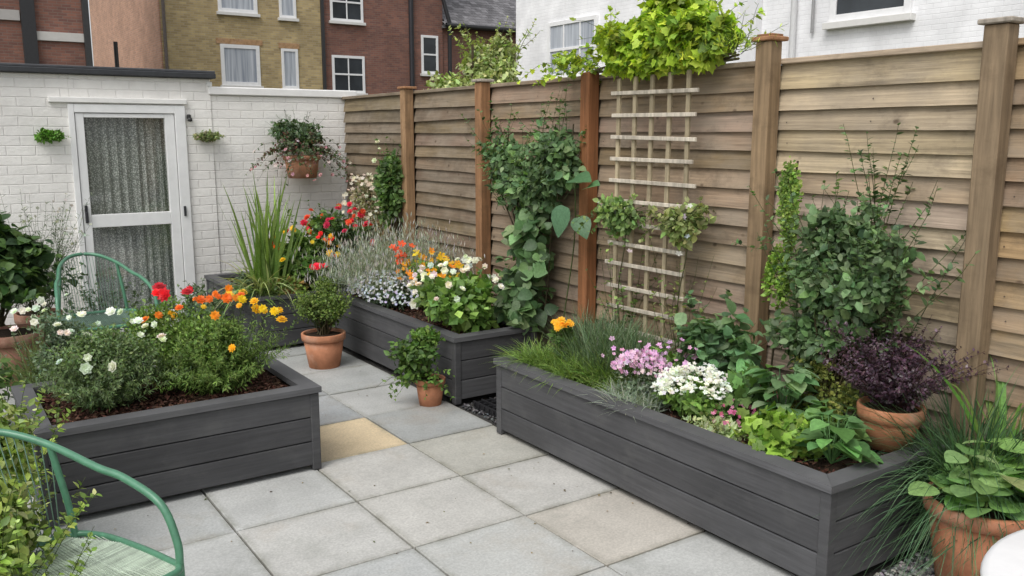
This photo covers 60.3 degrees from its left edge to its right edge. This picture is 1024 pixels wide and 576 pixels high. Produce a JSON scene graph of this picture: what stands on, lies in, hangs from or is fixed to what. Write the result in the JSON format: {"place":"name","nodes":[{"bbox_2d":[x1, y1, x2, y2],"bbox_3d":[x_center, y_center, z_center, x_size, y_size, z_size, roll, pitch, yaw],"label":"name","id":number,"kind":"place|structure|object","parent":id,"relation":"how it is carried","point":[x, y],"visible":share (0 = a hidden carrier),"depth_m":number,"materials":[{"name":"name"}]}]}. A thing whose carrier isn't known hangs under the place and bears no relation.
{"place":"outdoors","nodes":[
{"label":"outdoors","id":0,"kind":"place"},
{"bbox_2d":[0,0,85,65],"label":"walls","id":1,"kind":"structure","parent":0,"point":[63,16],"depth_m":22.59,"materials":[{"name":"red brick"}]},
{"bbox_2d":[0,9,83,42],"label":"stone band","id":2,"kind":"object","parent":1,"relation":"attached to","point":[7,14],"visible":1,"depth_m":22.53,"materials":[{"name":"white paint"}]},
{"bbox_2d":[19,0,92,65],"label":"drainpipe","id":3,"kind":"object","parent":1,"relation":"attached to","point":[29,31],"visible":0.17,"depth_m":22.28,"materials":[{"name":"black plastic"}]},
{"bbox_2d":[88,0,93,65],"label":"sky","id":4,"kind":"structure","parent":0,"point":[88,0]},
{"bbox_2d":[159,0,322,89],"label":"front walls","id":5,"kind":"structure","parent":0,"point":[195,29],"depth_m":29.25,"materials":[{"name":"yellow brick"}]},
{"bbox_2d":[113,0,168,68],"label":"drainpipe","id":6,"kind":"object","parent":5,"relation":"attached to","point":[116,55],"visible":0.1,"depth_m":27.67,"materials":[{"name":"black plastic"}]},
{"bbox_2d":[216,0,298,88],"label":"window frame","id":7,"kind":"object","parent":5,"relation":"attached to","point":[238,12],"visible":0.92,"depth_m":29.39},
{"bbox_2d":[221,0,296,85],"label":"window glass","id":8,"kind":"object","parent":7,"relation":"in","point":[240,65],"visible":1,"depth_m":29.36,"materials":[{"name":"grey glass"}]},
{"bbox_2d":[216,38,299,48],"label":"brick lintel","id":9,"kind":"structure","parent":5,"relation":"attached to","point":[254,42],"depth_m":29.33,"materials":[{"name":"brick"}]},
{"bbox_2d":[320,0,451,90],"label":"drainpipe","id":10,"kind":"object","parent":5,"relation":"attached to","point":[411,40],"visible":0.35,"depth_m":32.54,"materials":[{"name":"black plastic"}]},
{"bbox_2d":[324,0,442,94],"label":"walls","id":11,"kind":"structure","parent":0,"point":[379,41],"depth_m":32.19,"materials":[{"name":"red brick"}]},
{"bbox_2d":[329,0,439,95],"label":"window frame","id":12,"kind":"object","parent":11,"relation":"attached to","point":[346,21],"visible":0.83,"depth_m":31.45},
{"bbox_2d":[333,0,435,90],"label":"window glass","id":13,"kind":"object","parent":12,"relation":"in","point":[341,64],"visible":0.84,"depth_m":31.47,"materials":[{"name":"black glass"}]},
{"bbox_2d":[442,19,508,32],"bbox_3d":[-0.937,-11.871,38.340,8.800,2.300,7.100,-7,12,-34],"label":"roof underlay","id":14,"kind":"object","parent":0,"point":[443,26],"visible":0.11,"depth_m":33.80,"materials":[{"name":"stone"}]},
{"bbox_2d":[442,0,515,27],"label":"slate roof","id":15,"kind":"structure","parent":14,"relation":"on","point":[494,13],"depth_m":35.17,"materials":[{"name":"grey stone"}]},
{"bbox_2d":[445,23,515,32],"bbox_3d":[1.171,-10.286,35.468,8.800,0.180,0.180,-7,12,-34],"label":"gutter","id":16,"kind":"object","parent":15,"relation":"attached to","point":[476,27],"visible":0.44,"depth_m":33.78,"materials":[{"name":"black plastic"}]},
{"bbox_2d":[443,28,515,80],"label":"walls","id":17,"kind":"structure","parent":0,"point":[456,58],"depth_m":33.95,"materials":[{"name":"red brick"}]},
{"bbox_2d":[343,351,797,575],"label":"ground","id":18,"kind":"structure","parent":0,"point":[639,497],"depth_m":4.31,"materials":[{"name":"grey gravel"}]},
{"bbox_2d":[89,0,163,68],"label":"side wall","id":19,"kind":"structure","parent":18,"relation":"on","point":[132,28],"depth_m":31.61,"materials":[{"name":"pink paint"}]},
{"bbox_2d":[423,16,542,89],"bbox_3d":[-0.605,-3.314,17.631,2.379,4.040,1.828,-7,12,-34],"label":"garden tree","id":20,"kind":"object","parent":18,"relation":"on","point":[496,61],"visible":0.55,"depth_m":17.05,"materials":[{"name":"green plant"}]},
{"bbox_2d":[800,343,1023,575],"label":"tall ornamental grass","id":21,"kind":"object","parent":18,"relation":"on","point":[939,438],"depth_m":3.39,"materials":[{"name":"green plant"}]},
{"bbox_2d":[907,313,1023,468],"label":"daylily leaves","id":22,"kind":"object","parent":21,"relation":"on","point":[999,387],"visible":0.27,"depth_m":3.54,"materials":[{"name":"green plant"}]},
{"bbox_2d":[342,346,932,575],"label":"gravel strip","id":23,"kind":"object","parent":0,"point":[868,571],"depth_m":5.62,"materials":[{"name":"grey gravel"}]},
{"bbox_2d":[0,332,796,575],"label":"paving slabs","id":24,"kind":"structure","parent":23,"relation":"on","point":[407,455],"depth_m":4.05,"materials":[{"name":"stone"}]},
{"bbox_2d":[0,354,20,405],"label":"leafy shrub","id":25,"kind":"object","parent":24,"relation":"on","point":[8,371],"visible":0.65,"depth_m":4.88,"materials":[{"name":"green plant"}]},
{"bbox_2d":[0,317,65,384],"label":"wispy grass plant","id":26,"kind":"object","parent":24,"relation":"on","point":[31,366],"visible":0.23,"depth_m":5.73,"materials":[{"name":"green plant"}]},
{"bbox_2d":[0,376,74,513],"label":"variegated euonymus shrub","id":27,"kind":"object","parent":24,"relation":"on","point":[11,410],"visible":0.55,"depth_m":3.33,"materials":[{"name":"green plant"}]},
{"bbox_2d":[0,211,87,385],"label":"potted camellia","id":28,"kind":"object","parent":24,"relation":"on","point":[25,259],"visible":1,"depth_m":6.06,"materials":[{"name":"plant"}]},
{"bbox_2d":[0,189,93,342],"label":"potted gaura","id":29,"kind":"object","parent":24,"relation":"on","point":[19,318],"visible":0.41,"depth_m":6.79,"materials":[{"name":"plant"}]},
{"bbox_2d":[0,438,101,575],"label":"variegated euonymus shrub","id":30,"kind":"object","parent":24,"relation":"on","point":[20,538],"visible":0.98,"depth_m":2.63,"materials":[{"name":"green plant"}]},
{"bbox_2d":[0,428,184,575],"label":"metal garden chair","id":31,"kind":"object","parent":24,"relation":"on","point":[113,555],"visible":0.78,"depth_m":2.77,"materials":[{"name":"green metal"}]},
{"bbox_2d":[54,252,159,337],"bbox_3d":[-2.861,0.234,6.136,0.662,0.883,0.860,-7,12,-34],"label":"metal garden chair","id":32,"kind":"object","parent":24,"relation":"on","point":[105,319],"visible":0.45,"depth_m":6.20,"materials":[{"name":"green metal"}]},
{"bbox_2d":[47,267,235,334],"bbox_3d":[-3.076,0.137,7.355,1.727,0.663,0.803,-1,10,-7],"label":"garden foliage plant","id":33,"kind":"object","parent":24,"relation":"on","point":[190,303],"visible":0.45,"depth_m":7.29,"materials":[{"name":"green plant"}]},
{"bbox_2d":[11,353,321,528],"bbox_3d":[-1.774,0.723,4.553,1.318,0.445,0.898,-7,12,-34],"label":"raised planter","id":34,"kind":"object","parent":24,"relation":"on","point":[164,443],"visible":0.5,"depth_m":4.23,"materials":[{"name":"paint"}]},
{"bbox_2d":[10,293,100,395],"bbox_3d":[-2.259,0.284,4.436,0.388,0.528,0.334,-1,10,-4],"label":"white daisy plant","id":35,"kind":"object","parent":34,"relation":"on","point":[56,328],"visible":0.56,"depth_m":4.39,"materials":[{"name":"green plant"}]},
{"bbox_2d":[21,306,196,413],"bbox_3d":[-1.962,0.334,4.295,0.776,0.503,0.828,-7,12,-34],"label":"white flowering bush","id":36,"kind":"object","parent":34,"relation":"on","point":[96,369],"visible":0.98,"depth_m":4.20,"materials":[{"name":"green plant"}]},
{"bbox_2d":[115,282,244,384],"bbox_3d":[-1.722,0.233,4.606,0.676,0.573,0.430,-1,10,-8],"label":"red geranium","id":37,"kind":"object","parent":34,"relation":"on","point":[160,291],"visible":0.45,"depth_m":4.53,"materials":[{"name":"green plant"}]},
{"bbox_2d":[133,284,299,396],"bbox_3d":[-1.571,0.273,4.556,0.880,0.580,0.906,7,12,36],"label":"yellow marigold","id":38,"kind":"object","parent":34,"relation":"on","point":[213,351],"visible":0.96,"depth_m":4.46,"materials":[{"name":"green plant"}]},
{"bbox_2d":[0,72,347,332],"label":"brickwork","id":39,"kind":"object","parent":24,"relation":"on","point":[41,173],"visible":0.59,"depth_m":7.99,"materials":[{"name":"white brick"}]},
{"bbox_2d":[33,127,70,143],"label":"wall fern","id":40,"kind":"object","parent":39,"relation":"attached to","point":[48,135],"depth_m":7.21,"materials":[{"name":"green plant"}]},
{"bbox_2d":[0,63,215,79],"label":"flat roof edge","id":41,"kind":"object","parent":39,"relation":"on","point":[88,70],"visible":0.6,"depth_m":7.39,"materials":[{"name":"black plastic"}]},
{"bbox_2d":[67,104,195,335],"bbox_3d":[-3.306,-0.602,7.740,0.940,1.975,0.100,-7,12,-34],"label":"garden door","id":42,"kind":"structure","parent":39,"relation":"attached to","point":[174,217],"depth_m":7.75,"materials":[{"name":"white paint"}]},
{"bbox_2d":[83,117,175,313],"bbox_3d":[-3.378,-0.599,7.795,0.680,1.850,0.044,-7,12,-34],"label":"lace curtain","id":43,"kind":"object","parent":42,"relation":"attached to","point":[126,165],"visible":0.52,"depth_m":7.77,"materials":[{"name":"white fabric"}]},
{"bbox_2d":[84,205,186,222],"bbox_3d":[-3.275,-0.663,7.701,0.830,0.150,0.050,-7,12,-34],"label":"handle","id":44,"kind":"object","parent":42,"relation":"attached to","point":[87,214],"visible":1,"depth_m":7.48,"materials":[{"name":"silver plastic"}]},
{"bbox_2d":[187,114,191,121],"bbox_3d":[-2.870,-1.511,7.834,0.044,0.065,0.076,-7,12,-34],"label":"security light","id":45,"kind":"object","parent":39,"relation":"attached to","point":[189,118],"visible":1,"depth_m":7.82,"materials":[{"name":"black plastic"}]},
{"bbox_2d":[48,82,356,104],"bbox_3d":[-2.732,-1.772,8.052,2.740,0.205,0.265,-7,12,-34],"label":"coping","id":46,"kind":"object","parent":39,"relation":"attached to","point":[268,92],"visible":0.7,"depth_m":8.04,"materials":[{"name":"white paint"}]},
{"bbox_2d":[192,129,223,142],"bbox_3d":[-2.737,-1.371,7.934,0.320,0.128,0.228,-3,10,-18],"label":"wall sedum","id":47,"kind":"object","parent":39,"relation":"attached to","point":[209,136],"depth_m":7.91,"materials":[{"name":"green plant"}]},
{"bbox_2d":[245,109,355,185],"bbox_3d":[-1.929,-1.297,8.203,1.115,0.791,0.683,-7,12,-34],"label":"hanging wall planter","id":48,"kind":"object","parent":39,"relation":"attached to","point":[298,138],"visible":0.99,"depth_m":8.19,"materials":[{"name":"ceramic"}]},
{"bbox_2d":[204,271,348,349],"bbox_3d":[-1.863,0.135,7.943,1.378,0.445,1.428,-7,12,-34],"label":"raised planter","id":49,"kind":"object","parent":24,"relation":"on","point":[300,327],"visible":0.08,"depth_m":7.16,"materials":[{"name":"paint"}]},
{"bbox_2d":[204,271,294,318],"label":"flowers","id":50,"kind":"object","parent":49,"relation":"on","point":[241,277],"visible":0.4,"depth_m":7.08,"materials":[{"name":"orange plant"}]},
{"bbox_2d":[196,162,313,317],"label":"gladiolus leaves","id":51,"kind":"object","parent":49,"relation":"on","point":[264,272],"visible":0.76,"depth_m":7.09,"materials":[{"name":"green plant"}]},
{"bbox_2d":[267,273,308,295],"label":"bronze leaf plant","id":52,"kind":"object","parent":49,"relation":"on","point":[303,283],"visible":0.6,"depth_m":7.17,"materials":[{"name":"green plant"}]},
{"bbox_2d":[269,219,340,290],"bbox_3d":[-1.747,-0.246,7.418,0.652,0.655,0.539,-7,12,-34],"label":"zinnia bed","id":53,"kind":"object","parent":49,"relation":"on","point":[307,247],"visible":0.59,"depth_m":7.29,"materials":[{"name":"green plant"}]},
{"bbox_2d":[279,195,377,282],"bbox_3d":[-1.565,-0.411,7.777,0.828,0.825,0.749,-7,12,-34],"label":"red dahlia","id":54,"kind":"object","parent":49,"relation":"on","point":[326,223],"visible":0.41,"depth_m":7.62,"materials":[{"name":"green plant"}]},
{"bbox_2d":[308,253,351,289],"bbox_3d":[-1.555,-0.100,7.403,0.427,0.365,0.396,-7,12,-34],"label":"red dahlia","id":55,"kind":"object","parent":49,"relation":"on","point":[319,268],"visible":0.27,"depth_m":7.33,"materials":[{"name":"green plant"}]},
{"bbox_2d":[341,173,384,246],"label":"climbing hydrangea","id":56,"kind":"object","parent":49,"relation":"on","point":[365,192],"visible":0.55,"depth_m":7.98,"materials":[{"name":"white plant"}]},
{"bbox_2d":[340,225,409,286],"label":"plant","id":57,"kind":"object","parent":49,"relation":"on","point":[375,246],"visible":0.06,"depth_m":7.49,"materials":[{"name":"plant"}]},
{"bbox_2d":[371,136,405,245],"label":"climbing rose","id":58,"kind":"object","parent":49,"relation":"on","point":[387,181],"visible":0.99,"depth_m":7.56,"materials":[{"name":"green plant"}]},
{"bbox_2d":[284,272,355,369],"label":"potted boxwood","id":59,"kind":"object","parent":24,"relation":"on","point":[324,309],"visible":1,"depth_m":6.53,"materials":[{"name":"plant"}]},
{"bbox_2d":[114,354,688,572],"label":"fallen leaves","id":60,"kind":"object","parent":24,"relation":"on","point":[455,498],"visible":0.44,"depth_m":4.21,"materials":[{"name":"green plant"}]},
{"bbox_2d":[375,325,454,406],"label":"potted geranium","id":61,"kind":"object","parent":24,"relation":"on","point":[414,357],"visible":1,"depth_m":5.56,"materials":[{"name":"plant"}]},
{"bbox_2d":[493,346,947,575],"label":"raised planter","id":62,"kind":"object","parent":24,"relation":"on","point":[760,503],"visible":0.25,"depth_m":3.71,"materials":[{"name":"paint"}]},
{"bbox_2d":[547,316,576,359],"bbox_3d":[0.279,0.307,4.963,0.169,0.297,0.201,4,11,21],"label":"orange marigold","id":63,"kind":"object","parent":62,"relation":"in","point":[559,323],"visible":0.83,"depth_m":4.93,"materials":[{"name":"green plant"}]},
{"bbox_2d":[490,333,638,393],"bbox_3d":[0.366,0.401,4.859,0.808,0.234,1.229,-7,12,-34],"label":"ornamental grass mound","id":64,"kind":"object","parent":62,"relation":"on","point":[544,359],"visible":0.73,"depth_m":4.78,"materials":[{"name":"green plant"}]},
{"bbox_2d":[530,300,679,377],"bbox_3d":[0.533,0.276,4.947,0.958,0.405,1.130,-7,12,-34],"label":"rosemary bush","id":65,"kind":"object","parent":62,"relation":"on","point":[605,343],"visible":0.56,"depth_m":4.87,"materials":[{"name":"green plant"}]},
{"bbox_2d":[572,193,659,333],"bbox_3d":[0.651,-0.099,5.234,0.513,0.944,0.675,8,13,39],"label":"clematis","id":66,"kind":"object","parent":62,"relation":"on","point":[612,211],"visible":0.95,"depth_m":5.12,"materials":[{"name":"green plant"}]},
{"bbox_2d":[584,336,697,421],"bbox_3d":[0.642,0.427,4.339,0.623,0.328,0.626,5,11,29],"label":"pink phlox","id":67,"kind":"object","parent":62,"relation":"on","point":[635,391],"visible":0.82,"depth_m":4.37,"materials":[{"name":"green plant"}]},
{"bbox_2d":[605,70,698,346],"bbox_3d":[0.781,-0.411,5.025,0.032,1.590,0.726,-7,12,-34],"label":"garden trellis","id":68,"kind":"object","parent":62,"relation":"on","point":[687,114],"visible":0.8,"depth_m":4.99,"materials":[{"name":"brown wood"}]},
{"bbox_2d":[630,196,716,352],"bbox_3d":[0.872,-0.036,4.828,0.465,0.958,0.518,-3,10,-16],"label":"clematis","id":69,"kind":"object","parent":62,"relation":"on","point":[678,225],"visible":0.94,"depth_m":4.72,"materials":[{"name":"green plant"}]},
{"bbox_2d":[651,361,732,421],"bbox_3d":[0.838,0.501,4.135,0.423,0.287,0.385,9,13,41],"label":"white candytuft","id":70,"kind":"object","parent":62,"relation":"on","point":[689,396],"visible":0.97,"depth_m":4.08,"materials":[{"name":"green plant"}]},
{"bbox_2d":[631,346,770,419],"bbox_3d":[0.928,0.462,4.377,0.450,0.325,0.954,-7,12,-34],"label":"strawberry plant","id":71,"kind":"object","parent":62,"relation":"on","point":[741,385],"visible":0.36,"depth_m":4.02,"materials":[{"name":"green plant"}]},
{"bbox_2d":[681,411,747,444],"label":"variegated groundcover","id":72,"kind":"object","parent":62,"relation":"on","point":[719,427],"visible":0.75,"depth_m":3.89,"materials":[{"name":"green plant"}]},
{"bbox_2d":[674,289,772,380],"bbox_3d":[1.066,0.302,4.426,0.493,0.616,0.537,-3,10,-17],"label":"green shrub","id":73,"kind":"object","parent":62,"relation":"on","point":[724,344],"visible":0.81,"depth_m":4.33,"materials":[{"name":"green plant"}]},
{"bbox_2d":[711,384,777,435],"bbox_3d":[1.090,0.534,4.090,0.294,0.256,0.541,3,10,18],"label":"pink diascia","id":74,"kind":"object","parent":62,"relation":"on","point":[735,413],"visible":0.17,"depth_m":3.95,"materials":[{"name":"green plant"}]},
{"bbox_2d":[761,156,803,375],"bbox_3d":[1.299,-0.050,4.275,0.140,1.175,0.189,-7,12,-34],"label":"creeping fig","id":75,"kind":"object","parent":62,"relation":"on","point":[791,173],"visible":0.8,"depth_m":4.21,"materials":[{"name":"green plant"}]},
{"bbox_2d":[743,363,821,418],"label":"hydrangea seedling","id":76,"kind":"object","parent":62,"relation":"on","point":[797,383],"visible":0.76,"depth_m":3.86,"materials":[{"name":"green plant"}]},
{"bbox_2d":[730,401,859,461],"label":"nasturtium leaves","id":77,"kind":"object","parent":62,"relation":"on","point":[772,431],"visible":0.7,"depth_m":3.65,"materials":[{"name":"green plant"}]},
{"bbox_2d":[786,355,863,422],"bbox_3d":[1.419,0.473,3.957,0.249,0.391,0.382,-7,12,-34],"label":"golden privet","id":78,"kind":"object","parent":62,"relation":"on","point":[844,397],"visible":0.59,"depth_m":3.88,"materials":[{"name":"green plant"}]},
{"bbox_2d":[793,410,882,465],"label":"broad leaf herb","id":79,"kind":"object","parent":62,"relation":"on","point":[848,444],"visible":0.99,"depth_m":3.48,"materials":[{"name":"green plant"}]},
{"bbox_2d":[804,399,871,441],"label":"broad leaf herb","id":80,"kind":"object","parent":62,"relation":"on","point":[815,409],"visible":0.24,"depth_m":3.72,"materials":[{"name":"green plant"}]},
{"bbox_2d":[731,122,979,408],"bbox_3d":[1.526,-0.029,3.815,0.690,1.355,0.999,-7,12,-34],"label":"climbing jasmine","id":81,"kind":"object","parent":62,"relation":"on","point":[844,274],"visible":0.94,"depth_m":3.73,"materials":[{"name":"green plant"}]},
{"bbox_2d":[815,314,1008,451],"bbox_3d":[1.586,0.367,3.714,0.710,0.594,0.762,-2,10,-13],"label":"potted purple barberry","id":82,"kind":"object","parent":62,"relation":"on","point":[885,385],"visible":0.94,"depth_m":3.61,"materials":[{"name":"plant"}]},
{"bbox_2d":[980,529,1023,575],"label":"round garden table","id":83,"kind":"object","parent":24,"relation":"on","point":[1004,556],"visible":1,"depth_m":2.15,"materials":[{"name":"white paint"}]},
{"bbox_2d":[330,288,539,404],"bbox_3d":[-0.672,0.359,6.646,0.668,0.447,2.073,-7,12,-34],"label":"raised planter","id":84,"kind":"object","parent":23,"relation":"on","point":[372,330],"visible":0.38,"depth_m":5.89,"materials":[{"name":"paint"}]},
{"bbox_2d":[346,268,421,310],"bbox_3d":[-0.976,0.014,6.811,0.483,0.320,0.960,-7,12,-34],"label":"white lobelia","id":85,"kind":"object","parent":84,"relation":"on","point":[395,298],"visible":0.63,"depth_m":6.68,"materials":[{"name":"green plant"}]},
{"bbox_2d":[292,212,484,303],"bbox_3d":[-0.921,-0.247,7.028,1.642,0.723,1.708,-7,12,-34],"label":"lavender bush","id":86,"kind":"object","parent":84,"relation":"on","point":[386,260],"visible":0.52,"depth_m":6.86,"materials":[{"name":"grey plant"}]},
{"bbox_2d":[389,238,463,308],"bbox_3d":[-0.609,-0.078,6.620,0.494,0.553,0.688,-7,12,-34],"label":"orange nasturtium","id":87,"kind":"object","parent":84,"relation":"on","point":[440,258],"visible":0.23,"depth_m":6.63,"materials":[{"name":"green plant"}]},
{"bbox_2d":[407,254,504,333],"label":"white geranium","id":88,"kind":"object","parent":84,"relation":"on","point":[462,300],"visible":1,"depth_m":5.82,"materials":[{"name":"green plant"}]},
{"bbox_2d":[460,78,586,335],"bbox_3d":[0.073,-0.527,5.889,0.739,1.695,1.076,-2,10,-12],"label":"climbing honeysuckle","id":89,"kind":"object","parent":84,"relation":"on","point":[533,191],"visible":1,"depth_m":5.81,"materials":[{"name":"green plant"}]},
{"bbox_2d":[548,171,599,316],"bbox_3d":[0.358,-0.233,5.513,0.147,1.012,0.539,-7,12,-34],"label":"climbing squash","id":90,"kind":"object","parent":89,"relation":"attached to","point":[560,216],"visible":0.91,"depth_m":5.45,"materials":[{"name":"green plant"}]},
{"bbox_2d":[341,16,1023,458],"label":"wooden fence","id":91,"kind":"object","parent":23,"relation":"on","point":[761,118],"visible":0.45,"depth_m":4.38,"materials":[{"name":"brown wood"}]},
{"bbox_2d":[517,0,786,86],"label":"golden hop vine","id":92,"kind":"object","parent":91,"relation":"attached to","point":[659,38],"visible":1,"depth_m":4.72,"materials":[{"name":"green plant"}]},
{"bbox_2d":[462,397,934,575],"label":"gravel","id":93,"kind":"structure","parent":23,"relation":"on","point":[927,571],"depth_m":3.55,"materials":[{"name":"grey gravel"}]},
{"bbox_2d":[473,397,496,416],"bbox_3d":[0.067,0.738,5.617,0.530,0.038,0.370,-7,12,-34],"label":"plastic drain tray","id":94,"kind":"object","parent":93,"relation":"on","point":[489,406],"visible":0.22,"depth_m":5.55,"materials":[{"name":"black plastic"}]},
{"bbox_2d":[908,437,1023,575],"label":"potted hydrangea","id":95,"kind":"object","parent":93,"relation":"on","point":[958,489],"visible":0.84,"depth_m":3.25,"materials":[{"name":"ceramic"}]},
{"bbox_2d":[516,0,1023,80],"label":"walls","id":96,"kind":"structure","parent":0,"point":[938,22],"depth_m":13.79,"materials":[{"name":"white paint"}]},
{"bbox_2d":[550,20,593,73],"bbox_3d":[1.289,-5.131,18.835,0.020,1.110,1.610,-7,12,-34],"label":"window glass","id":97,"kind":"object","parent":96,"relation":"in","point":[572,34],"visible":0.57,"depth_m":18.80,"materials":[{"name":"white glass"}]},
{"bbox_2d":[738,0,814,61],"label":"drainpipe","id":98,"kind":"object","parent":96,"relation":"attached to","point":[749,6],"visible":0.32,"depth_m":14.64,"materials":[{"name":"white paint"}]},
{"bbox_2d":[836,0,903,14],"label":"window glass","id":99,"kind":"object","parent":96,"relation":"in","point":[847,6],"visible":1,"depth_m":13.09,"materials":[{"name":"grey glass"}]}
]}

